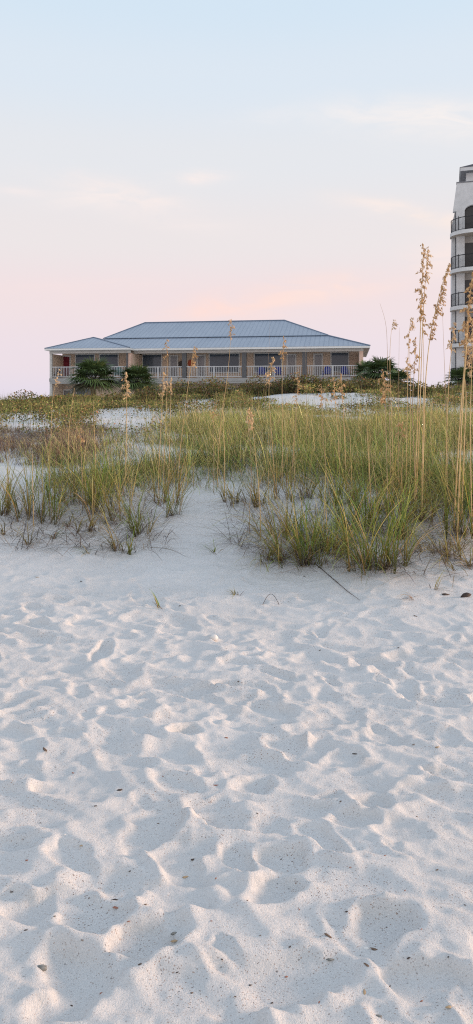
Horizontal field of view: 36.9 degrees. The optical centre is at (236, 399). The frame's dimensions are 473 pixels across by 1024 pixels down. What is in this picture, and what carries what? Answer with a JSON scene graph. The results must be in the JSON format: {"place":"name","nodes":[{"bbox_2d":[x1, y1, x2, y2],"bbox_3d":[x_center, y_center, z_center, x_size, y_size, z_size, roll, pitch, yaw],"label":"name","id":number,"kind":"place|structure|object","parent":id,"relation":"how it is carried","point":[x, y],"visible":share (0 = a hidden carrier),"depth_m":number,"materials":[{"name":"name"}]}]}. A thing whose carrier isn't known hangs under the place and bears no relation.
{"place":"outdoors","nodes":[
{"label":"outdoors","id":0,"kind":"place"},
{"bbox_2d":[0,392,472,1023],"bbox_3d":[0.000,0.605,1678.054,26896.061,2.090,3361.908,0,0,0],"label":"sand ground","id":1,"kind":"structure","parent":0,"point":[304,710],"depth_m":3.08,"materials":[{"name":"sand"}]},
{"bbox_2d":[0,389,46,406],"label":"dune shrub","id":2,"kind":"object","parent":1,"relation":"on","point":[26,397],"visible":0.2,"depth_m":30.75,"materials":[{"name":"green plant"}]},
{"bbox_2d":[9,522,44,545],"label":"grass tuft","id":3,"kind":"object","parent":1,"relation":"on","point":[28,536],"visible":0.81,"depth_m":6.96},
{"bbox_2d":[32,457,33,525],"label":"sea oat","id":4,"kind":"object","parent":1,"relation":"on","point":[32,490],"visible":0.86,"depth_m":7.60,"materials":[{"name":"plant"}]},
{"bbox_2d":[0,440,69,515],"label":"grass tuft","id":5,"kind":"object","parent":1,"relation":"on","point":[2,512],"visible":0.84,"depth_m":7.98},
{"bbox_2d":[0,425,87,521],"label":"grass tuft","id":6,"kind":"object","parent":1,"relation":"on","point":[29,502],"visible":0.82,"depth_m":7.94,"materials":[{"name":"plant"}]},
{"bbox_2d":[6,452,88,524],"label":"grass tuft","id":7,"kind":"object","parent":1,"relation":"on","point":[54,511],"visible":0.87,"depth_m":7.61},
{"bbox_2d":[35,394,67,409],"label":"dune shrub","id":8,"kind":"object","parent":1,"relation":"on","point":[53,397],"visible":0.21,"depth_m":30.88,"materials":[{"name":"green plant"}]},
{"bbox_2d":[28,456,92,503],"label":"grass tuft","id":9,"kind":"object","parent":1,"relation":"on","point":[47,492],"visible":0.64,"depth_m":8.62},
{"bbox_2d":[0,412,135,467],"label":"dune grass","id":10,"kind":"structure","parent":1,"relation":"on","point":[18,438],"depth_m":12.24,"materials":[{"name":"plant"}]},
{"bbox_2d":[76,428,84,501],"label":"sea oat","id":11,"kind":"object","parent":1,"relation":"on","point":[78,436],"visible":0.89,"depth_m":8.23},
{"bbox_2d":[0,441,161,507],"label":"grass tuft","id":12,"kind":"object","parent":1,"relation":"on","point":[78,484],"visible":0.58,"depth_m":8.39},
{"bbox_2d":[59,393,102,406],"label":"dune shrub","id":13,"kind":"object","parent":1,"relation":"on","point":[95,396],"visible":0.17,"depth_m":29.87,"materials":[{"name":"green plant"}]},
{"bbox_2d":[67,492,122,531],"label":"grass tuft","id":14,"kind":"object","parent":1,"relation":"on","point":[91,525],"visible":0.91,"depth_m":7.41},
{"bbox_2d":[64,356,127,396],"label":"fan palm","id":15,"kind":"object","parent":1,"relation":"on","point":[91,369],"visible":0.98,"depth_m":49.23,"materials":[{"name":"green plant"}]},
{"bbox_2d":[75,497,138,552],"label":"grass tuft","id":16,"kind":"object","parent":1,"relation":"on","point":[113,545],"visible":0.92,"depth_m":6.85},
{"bbox_2d":[42,413,172,519],"bbox_3d":[-1.647,0.651,8.146,2.348,1.300,2.167,0,0,0],"label":"grass tuft","id":17,"kind":"object","parent":1,"relation":"on","point":[97,493],"visible":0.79,"depth_m":8.23,"materials":[{"name":"plant"}]},
{"bbox_2d":[100,392,129,402],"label":"dune shrub","id":18,"kind":"object","parent":1,"relation":"on","point":[116,396],"visible":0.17,"depth_m":31.82,"materials":[{"name":"green plant"}]},
{"bbox_2d":[121,372,129,485],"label":"sea oat","id":19,"kind":"object","parent":1,"relation":"on","point":[127,389],"visible":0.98,"depth_m":9.49,"materials":[{"name":"plant"}]},
{"bbox_2d":[119,527,136,554],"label":"grass tuft","id":20,"kind":"object","parent":1,"relation":"on","point":[129,547],"visible":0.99,"depth_m":6.74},
{"bbox_2d":[67,443,194,524],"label":"grass tuft","id":21,"kind":"object","parent":1,"relation":"on","point":[110,510],"visible":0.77,"depth_m":7.84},
{"bbox_2d":[116,363,160,393],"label":"fan palm","id":22,"kind":"object","parent":1,"relation":"on","point":[137,375],"visible":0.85,"depth_m":50.40,"materials":[{"name":"green plant"}]},
{"bbox_2d":[93,471,184,541],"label":"grass tuft","id":23,"kind":"object","parent":1,"relation":"on","point":[136,523],"visible":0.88,"depth_m":7.33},
{"bbox_2d":[131,385,181,401],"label":"dune shrub","id":24,"kind":"object","parent":1,"relation":"on","point":[151,393],"visible":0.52,"depth_m":30.66,"materials":[{"name":"green plant"}]},
{"bbox_2d":[158,372,168,504],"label":"sea oat","id":25,"kind":"object","parent":1,"relation":"on","point":[163,391],"visible":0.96,"depth_m":8.62,"materials":[{"name":"plant"}]},
{"bbox_2d":[162,339,168,491],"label":"sea oat","id":26,"kind":"object","parent":1,"relation":"on","point":[166,408],"visible":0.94,"depth_m":9.16,"materials":[{"name":"plant"}]},
{"bbox_2d":[165,378,172,498],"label":"sea oat","id":27,"kind":"object","parent":1,"relation":"on","point":[170,382],"visible":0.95,"depth_m":8.87,"materials":[{"name":"plant"}]},
{"bbox_2d":[120,433,226,505],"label":"grass tuft","id":28,"kind":"object","parent":1,"relation":"on","point":[178,487],"visible":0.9,"depth_m":8.62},
{"bbox_2d":[135,446,226,518],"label":"grass tuft","id":29,"kind":"object","parent":1,"relation":"on","point":[167,504],"visible":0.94,"depth_m":8.07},
{"bbox_2d":[164,378,201,393],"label":"dune shrub","id":30,"kind":"object","parent":1,"relation":"on","point":[178,389],"visible":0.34,"depth_m":35.74,"materials":[{"name":"green plant"}]},
{"bbox_2d":[178,346,197,485],"bbox_3d":[-0.624,0.276,9.124,0.291,1.924,0.091,0,0,16],"label":"sea oat","id":31,"kind":"object","parent":1,"relation":"on","point":[193,356],"visible":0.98,"depth_m":9.11,"materials":[{"name":"plant"}]},
{"bbox_2d":[44,320,370,399],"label":"beach house","id":32,"kind":"structure","parent":1,"relation":"on","point":[251,347],"depth_m":63.92,"materials":[{"name":"beige"}]},
{"bbox_2d":[63,355,70,377],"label":"door","id":33,"kind":"structure","parent":32,"relation":"in","point":[66,358],"depth_m":65.74,"materials":[{"name":"red metal"}]},
{"bbox_2d":[75,354,94,372],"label":"window","id":34,"kind":"structure","parent":32,"relation":"in","point":[78,357],"depth_m":65.53,"materials":[{"name":"grey glass"}]},
{"bbox_2d":[99,353,118,372],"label":"window","id":35,"kind":"structure","parent":32,"relation":"in","point":[113,358],"depth_m":65.07,"materials":[{"name":"grey glass"}]},
{"bbox_2d":[142,354,161,373],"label":"window","id":36,"kind":"structure","parent":32,"relation":"in","point":[151,360],"depth_m":65.61,"materials":[{"name":"grey glass"}]},
{"bbox_2d":[169,355,177,377],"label":"door","id":37,"kind":"structure","parent":32,"relation":"in","point":[173,359],"depth_m":65.29,"materials":[{"name":"white glass"}]},
{"bbox_2d":[197,355,205,377],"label":"door","id":38,"kind":"structure","parent":32,"relation":"in","point":[201,359],"depth_m":64.88,"materials":[{"name":"white glass"}]},
{"bbox_2d":[209,353,239,372],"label":"window","id":39,"kind":"structure","parent":32,"relation":"in","point":[215,359],"depth_m":64.57,"materials":[{"name":"grey glass"}]},
{"bbox_2d":[257,367,264,377],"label":"patio chair","id":40,"kind":"object","parent":32,"relation":"on","point":[261,370],"visible":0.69,"depth_m":62.78,"materials":[{"name":"fabric"}]},
{"bbox_2d":[254,353,281,372],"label":"window","id":41,"kind":"structure","parent":32,"relation":"in","point":[260,359],"depth_m":63.95,"materials":[{"name":"grey glass"}]},
{"bbox_2d":[286,354,296,377],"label":"door","id":42,"kind":"structure","parent":32,"relation":"in","point":[291,359],"depth_m":63.60,"materials":[{"name":"white glass"}]},
{"bbox_2d":[313,353,322,376],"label":"door","id":43,"kind":"structure","parent":32,"relation":"in","point":[317,357],"depth_m":63.22,"materials":[{"name":"white glass"}]},
{"bbox_2d":[330,352,348,372],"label":"window","id":44,"kind":"structure","parent":32,"relation":"in","point":[336,358],"depth_m":62.95,"materials":[{"name":"grey glass"}]},
{"bbox_2d":[187,376,241,398],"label":"dune shrub","id":45,"kind":"object","parent":1,"relation":"on","point":[212,385],"visible":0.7,"depth_m":34.58,"materials":[{"name":"green plant"}]},
{"bbox_2d":[223,429,224,492],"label":"sea oat","id":46,"kind":"object","parent":1,"relation":"on","point":[224,461],"visible":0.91,"depth_m":9.00,"materials":[{"name":"plant"}]},
{"bbox_2d":[192,469,259,507],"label":"grass tuft","id":47,"kind":"object","parent":1,"relation":"on","point":[237,498],"visible":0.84,"depth_m":8.63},
{"bbox_2d":[217,319,234,486],"bbox_3d":[-0.096,0.062,9.563,0.148,2.295,0.320,0,0,44],"label":"sea oat","id":48,"kind":"object","parent":1,"relation":"on","point":[224,395],"visible":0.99,"depth_m":9.52,"materials":[{"name":"plant"}]},
{"bbox_2d":[0,378,472,439],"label":"ground cover","id":49,"kind":"object","parent":1,"relation":"on","point":[83,408],"visible":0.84,"depth_m":24.29,"materials":[{"name":"green plant"}]},
{"bbox_2d":[0,452,472,586],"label":"grass","id":50,"kind":"structure","parent":1,"relation":"on","point":[170,515],"depth_m":7.14,"materials":[{"name":"plant"}]},
{"bbox_2d":[2,390,472,514],"bbox_3d":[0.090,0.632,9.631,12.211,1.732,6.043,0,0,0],"label":"dune grass","id":51,"kind":"structure","parent":1,"relation":"on","point":[236,453],"depth_m":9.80,"materials":[{"name":"plant"}]},
{"bbox_2d":[235,375,271,396],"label":"dune shrub","id":52,"kind":"object","parent":1,"relation":"on","point":[249,388],"visible":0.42,"depth_m":35.66,"materials":[{"name":"green plant"}]},
{"bbox_2d":[245,407,273,539],"bbox_3d":[0.265,0.764,7.208,0.278,1.378,0.334,0,0,39],"label":"sea oat","id":53,"kind":"object","parent":1,"relation":"on","point":[250,421],"visible":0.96,"depth_m":7.19,"materials":[{"name":"plant"}]},
{"bbox_2d":[222,465,299,507],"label":"grass tuft","id":54,"kind":"object","parent":1,"relation":"on","point":[256,500],"visible":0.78,"depth_m":8.35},
{"bbox_2d":[237,538,284,571],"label":"grass tuft","id":55,"kind":"object","parent":1,"relation":"on","point":[263,557],"visible":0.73,"depth_m":6.58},
{"bbox_2d":[264,357,276,496],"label":"sea oat","id":56,"kind":"object","parent":1,"relation":"on","point":[268,374],"visible":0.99,"depth_m":8.53,"materials":[{"name":"plant"}]},
{"bbox_2d":[254,379,287,394],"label":"dune shrub","id":57,"kind":"object","parent":1,"relation":"on","point":[266,388],"visible":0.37,"depth_m":34.77,"materials":[{"name":"green plant"}]},
{"bbox_2d":[223,464,323,542],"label":"grass tuft","id":58,"kind":"object","parent":1,"relation":"on","point":[287,520],"visible":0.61,"depth_m":7.06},
{"bbox_2d":[278,336,287,489],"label":"sea oat","id":59,"kind":"object","parent":1,"relation":"on","point":[283,346],"visible":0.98,"depth_m":8.97,"materials":[{"name":"plant"}]},
{"bbox_2d":[233,513,334,563],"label":"grass tuft","id":60,"kind":"object","parent":1,"relation":"on","point":[271,541],"visible":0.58,"depth_m":6.59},
{"bbox_2d":[263,376,308,392],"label":"dune shrub","id":61,"kind":"object","parent":1,"relation":"on","point":[280,387],"visible":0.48,"depth_m":32.70,"materials":[{"name":"green plant"}]},
{"bbox_2d":[291,372,302,486],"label":"sea oat","id":62,"kind":"object","parent":1,"relation":"on","point":[298,381],"visible":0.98,"depth_m":8.93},
{"bbox_2d":[199,464,402,571],"bbox_3d":[0.555,0.970,6.405,1.924,1.045,1.917,0,0,-21],"label":"grass tuft","id":63,"kind":"object","parent":1,"relation":"on","point":[300,551],"visible":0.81,"depth_m":6.32,"materials":[{"name":"plant"}]},
{"bbox_2d":[245,441,360,501],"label":"grass tuft","id":64,"kind":"object","parent":1,"relation":"on","point":[291,495],"visible":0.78,"depth_m":8.43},
{"bbox_2d":[275,372,331,392],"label":"dune shrub","id":65,"kind":"object","parent":1,"relation":"on","point":[316,381],"visible":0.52,"depth_m":32.64,"materials":[{"name":"green plant"}]},
{"bbox_2d":[243,470,393,554],"bbox_3d":[0.836,1.003,6.759,1.710,0.840,1.683,0,0,0],"label":"grass tuft","id":66,"kind":"object","parent":1,"relation":"on","point":[311,534],"visible":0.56,"depth_m":6.62,"materials":[{"name":"plant"}]},
{"bbox_2d":[318,384,330,506],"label":"sea oat","id":67,"kind":"object","parent":1,"relation":"on","point":[321,399],"visible":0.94,"depth_m":7.72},
{"bbox_2d":[308,377,342,392],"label":"dune shrub","id":68,"kind":"object","parent":1,"relation":"on","point":[332,382],"visible":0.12,"depth_m":33.56,"materials":[{"name":"green plant"}]},
{"bbox_2d":[330,378,339,468],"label":"sea oat","id":69,"kind":"object","parent":1,"relation":"on","point":[335,407],"visible":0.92,"depth_m":8.79,"materials":[{"name":"plant"}]},
{"bbox_2d":[336,374,346,483],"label":"sea oat","id":70,"kind":"object","parent":1,"relation":"on","point":[341,387],"visible":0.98,"depth_m":8.59,"materials":[{"name":"plant"}]},
{"bbox_2d":[329,382,364,392],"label":"dune shrub","id":71,"kind":"object","parent":1,"relation":"on","point":[349,388],"visible":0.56,"depth_m":31.81,"materials":[{"name":"green plant"}]},
{"bbox_2d":[234,439,468,589],"bbox_3d":[1.098,0.838,5.843,1.765,1.214,1.714,0,0,-24],"label":"grass tuft","id":72,"kind":"object","parent":1,"relation":"on","point":[388,552],"visible":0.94,"depth_m":5.90,"materials":[{"name":"plant"}]},
{"bbox_2d":[275,435,434,507],"bbox_3d":[1.109,0.750,7.807,1.778,0.881,1.571,0,0,-27],"label":"grass tuft","id":73,"kind":"object","parent":1,"relation":"on","point":[334,496],"visible":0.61,"depth_m":7.88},
{"bbox_2d":[279,437,438,540],"bbox_3d":[1.360,0.675,6.998,1.729,1.267,2.099,0,0,38],"label":"grass tuft","id":74,"kind":"object","parent":1,"relation":"on","point":[367,509],"visible":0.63,"depth_m":7.12,"materials":[{"name":"plant"}]},
{"bbox_2d":[350,360,381,380],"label":"fan palm","id":75,"kind":"object","parent":1,"relation":"on","point":[362,365],"visible":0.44,"depth_m":51.82,"materials":[{"name":"green plant"}]},
{"bbox_2d":[367,434,371,511],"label":"sea oat","id":76,"kind":"object","parent":1,"relation":"on","point":[369,472],"visible":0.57,"depth_m":7.42,"materials":[{"name":"plant"}]},
{"bbox_2d":[341,376,404,392],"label":"dune shrub","id":77,"kind":"object","parent":1,"relation":"on","point":[369,384],"visible":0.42,"depth_m":32.53,"materials":[{"name":"green plant"}]},
{"bbox_2d":[312,432,442,513],"bbox_3d":[1.517,0.634,7.554,1.914,1.161,1.460,0,0,0],"label":"grass tuft","id":78,"kind":"object","parent":1,"relation":"on","point":[354,498],"visible":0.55,"depth_m":7.54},
{"bbox_2d":[325,527,430,569],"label":"grass tuft","id":79,"kind":"object","parent":1,"relation":"on","point":[366,559],"visible":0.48,"depth_m":6.10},
{"bbox_2d":[358,356,401,383],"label":"fan palm","id":80,"kind":"object","parent":1,"relation":"on","point":[377,365],"visible":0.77,"depth_m":48.49,"materials":[{"name":"green plant"}]},
{"bbox_2d":[310,451,451,541],"bbox_3d":[1.509,0.866,6.872,1.432,0.947,1.306,0,0,-34],"label":"grass tuft","id":81,"kind":"object","parent":1,"relation":"on","point":[390,509],"visible":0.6,"depth_m":6.85,"materials":[{"name":"plant"}]},
{"bbox_2d":[378,369,391,529],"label":"sea oat","id":82,"kind":"object","parent":1,"relation":"on","point":[383,392],"visible":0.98,"depth_m":7.07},
{"bbox_2d":[383,314,391,499],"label":"sea oat","id":83,"kind":"object","parent":1,"relation":"on","point":[389,412],"visible":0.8,"depth_m":7.82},
{"bbox_2d":[389,320,397,502],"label":"sea oat","id":84,"kind":"object","parent":1,"relation":"on","point":[393,324],"visible":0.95,"depth_m":7.92,"materials":[{"name":"plant"}]},
{"bbox_2d":[398,327,399,489],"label":"sea oat","id":85,"kind":"object","parent":1,"relation":"on","point":[398,434],"visible":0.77,"depth_m":8.13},
{"bbox_2d":[384,384,415,396],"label":"dune shrub","id":86,"kind":"object","parent":1,"relation":"on","point":[402,389],"visible":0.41,"depth_m":31.66,"materials":[{"name":"green plant"}]},
{"bbox_2d":[380,380,419,395],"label":"dune shrub","id":87,"kind":"object","parent":1,"relation":"on","point":[400,382],"visible":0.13,"depth_m":34.64,"materials":[{"name":"green plant"}]},
{"bbox_2d":[395,421,405,509],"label":"sea oat","id":88,"kind":"object","parent":1,"relation":"on","point":[399,424],"visible":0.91,"depth_m":7.10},
{"bbox_2d":[386,369,416,386],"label":"fan palm","id":89,"kind":"object","parent":1,"relation":"on","point":[395,375],"visible":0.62,"depth_m":46.63,"materials":[{"name":"green plant"}]},
{"bbox_2d":[404,334,410,488],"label":"sea oat","id":90,"kind":"object","parent":1,"relation":"on","point":[407,336],"visible":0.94,"depth_m":8.04,"materials":[{"name":"plant"}]},
{"bbox_2d":[402,317,415,491],"bbox_3d":[1.938,0.191,7.969,0.180,2.236,0.100,0,0,-31],"label":"sea oat","id":91,"kind":"object","parent":1,"relation":"on","point":[410,329],"visible":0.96,"depth_m":7.96,"materials":[{"name":"plant"}]},
{"bbox_2d":[391,524,430,566],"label":"grass tuft","id":92,"kind":"object","parent":1,"relation":"on","point":[406,562],"visible":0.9,"depth_m":5.99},
{"bbox_2d":[408,337,420,508],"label":"sea oat","id":93,"kind":"object","parent":1,"relation":"on","point":[414,352],"visible":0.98,"depth_m":7.74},
{"bbox_2d":[402,381,431,395],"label":"dune shrub","id":94,"kind":"object","parent":1,"relation":"on","point":[414,388],"visible":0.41,"depth_m":33.74,"materials":[{"name":"green plant"}]},
{"bbox_2d":[363,436,472,522],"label":"grass tuft","id":95,"kind":"object","parent":1,"relation":"on","point":[427,506],"visible":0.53,"depth_m":7.32,"materials":[{"name":"plant"}]},
{"bbox_2d":[367,445,472,517],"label":"grass tuft","id":96,"kind":"object","parent":1,"relation":"on","point":[448,484],"visible":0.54,"depth_m":7.52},
{"bbox_2d":[414,243,431,503],"bbox_3d":[2.087,-0.142,7.549,0.421,3.038,0.177,0,0,0],"label":"sea oat","id":97,"kind":"object","parent":1,"relation":"on","point":[425,276],"visible":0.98,"depth_m":7.53,"materials":[{"name":"plant"}]},
{"bbox_2d":[417,306,428,484],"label":"sea oat","id":98,"kind":"object","parent":1,"relation":"on","point":[425,333],"visible":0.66,"depth_m":7.85,"materials":[{"name":"plant"}]},
{"bbox_2d":[415,246,432,510],"bbox_3d":[2.010,-0.146,7.585,0.198,2.981,0.081,0,0,0],"label":"sea oat","id":99,"kind":"object","parent":1,"relation":"on","point":[429,263],"visible":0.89,"depth_m":7.60,"materials":[{"name":"plant"}]},
{"bbox_2d":[380,420,472,539],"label":"grass tuft","id":100,"kind":"object","parent":1,"relation":"on","point":[447,512],"visible":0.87,"depth_m":6.84,"materials":[{"name":"plant"}]},
{"bbox_2d":[381,501,472,566],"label":"grass tuft","id":101,"kind":"object","parent":1,"relation":"on","point":[446,551],"visible":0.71,"depth_m":6.37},
{"bbox_2d":[417,263,450,520],"bbox_3d":[2.002,-0.020,7.425,0.430,2.830,0.289,0,0,28],"label":"sea oat","id":102,"kind":"object","parent":1,"relation":"on","point":[437,312],"visible":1,"depth_m":7.39,"materials":[{"name":"plant"}]},
{"bbox_2d":[424,381,456,397],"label":"dune shrub","id":103,"kind":"object","parent":1,"relation":"on","point":[436,389],"visible":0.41,"depth_m":32.83,"materials":[{"name":"green plant"}]},
{"bbox_2d":[442,310,447,485],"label":"sea oat","id":104,"kind":"object","parent":1,"relation":"on","point":[446,414],"visible":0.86,"depth_m":7.82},
{"bbox_2d":[435,322,456,483],"bbox_3d":[2.213,0.263,7.760,0.177,2.186,0.481,0,0,-20],"label":"sea oat","id":105,"kind":"object","parent":1,"relation":"on","point":[449,343],"visible":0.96,"depth_m":7.62,"materials":[{"name":"plant"}]},
{"bbox_2d":[428,530,472,575],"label":"grass tuft","id":106,"kind":"object","parent":1,"relation":"on","point":[466,562],"visible":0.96,"depth_m":5.98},
{"bbox_2d":[434,272,472,539],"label":"sea oat","id":107,"kind":"object","parent":1,"relation":"on","point":[468,314],"visible":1,"depth_m":6.65,"materials":[{"name":"plant"}]},
{"bbox_2d":[443,366,472,390],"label":"fan palm","id":108,"kind":"object","parent":1,"relation":"on","point":[456,375],"visible":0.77,"depth_m":45.71,"materials":[{"name":"green plant"}]},
{"bbox_2d":[444,322,472,527],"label":"sea oat","id":109,"kind":"object","parent":1,"relation":"on","point":[468,337],"visible":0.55,"depth_m":7.05,"materials":[{"name":"plant"}]},
{"bbox_2d":[450,164,472,387],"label":"apartment tower","id":110,"kind":"structure","parent":1,"relation":"on","point":[461,238],"depth_m":59.84,"materials":[{"name":"white paint"}]},
{"bbox_2d":[461,382,465,519],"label":"sea oat","id":111,"kind":"object","parent":1,"relation":"on","point":[463,451],"visible":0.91,"depth_m":7.17,"materials":[{"name":"plant"}]},
{"bbox_2d":[455,364,472,386],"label":"fan palm","id":112,"kind":"object","parent":1,"relation":"on","point":[468,369],"visible":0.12,"depth_m":46.64,"materials":[{"name":"green plant"}]},
{"bbox_2d":[462,318,472,517],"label":"sea oat","id":113,"kind":"object","parent":1,"relation":"on","point":[470,350],"visible":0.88,"depth_m":6.94,"materials":[{"name":"plant"}]},
{"bbox_2d":[0,0,472,399],"label":"sky","id":114,"kind":"structure","parent":0,"point":[294,161],"materials":[{"name":"blue"}]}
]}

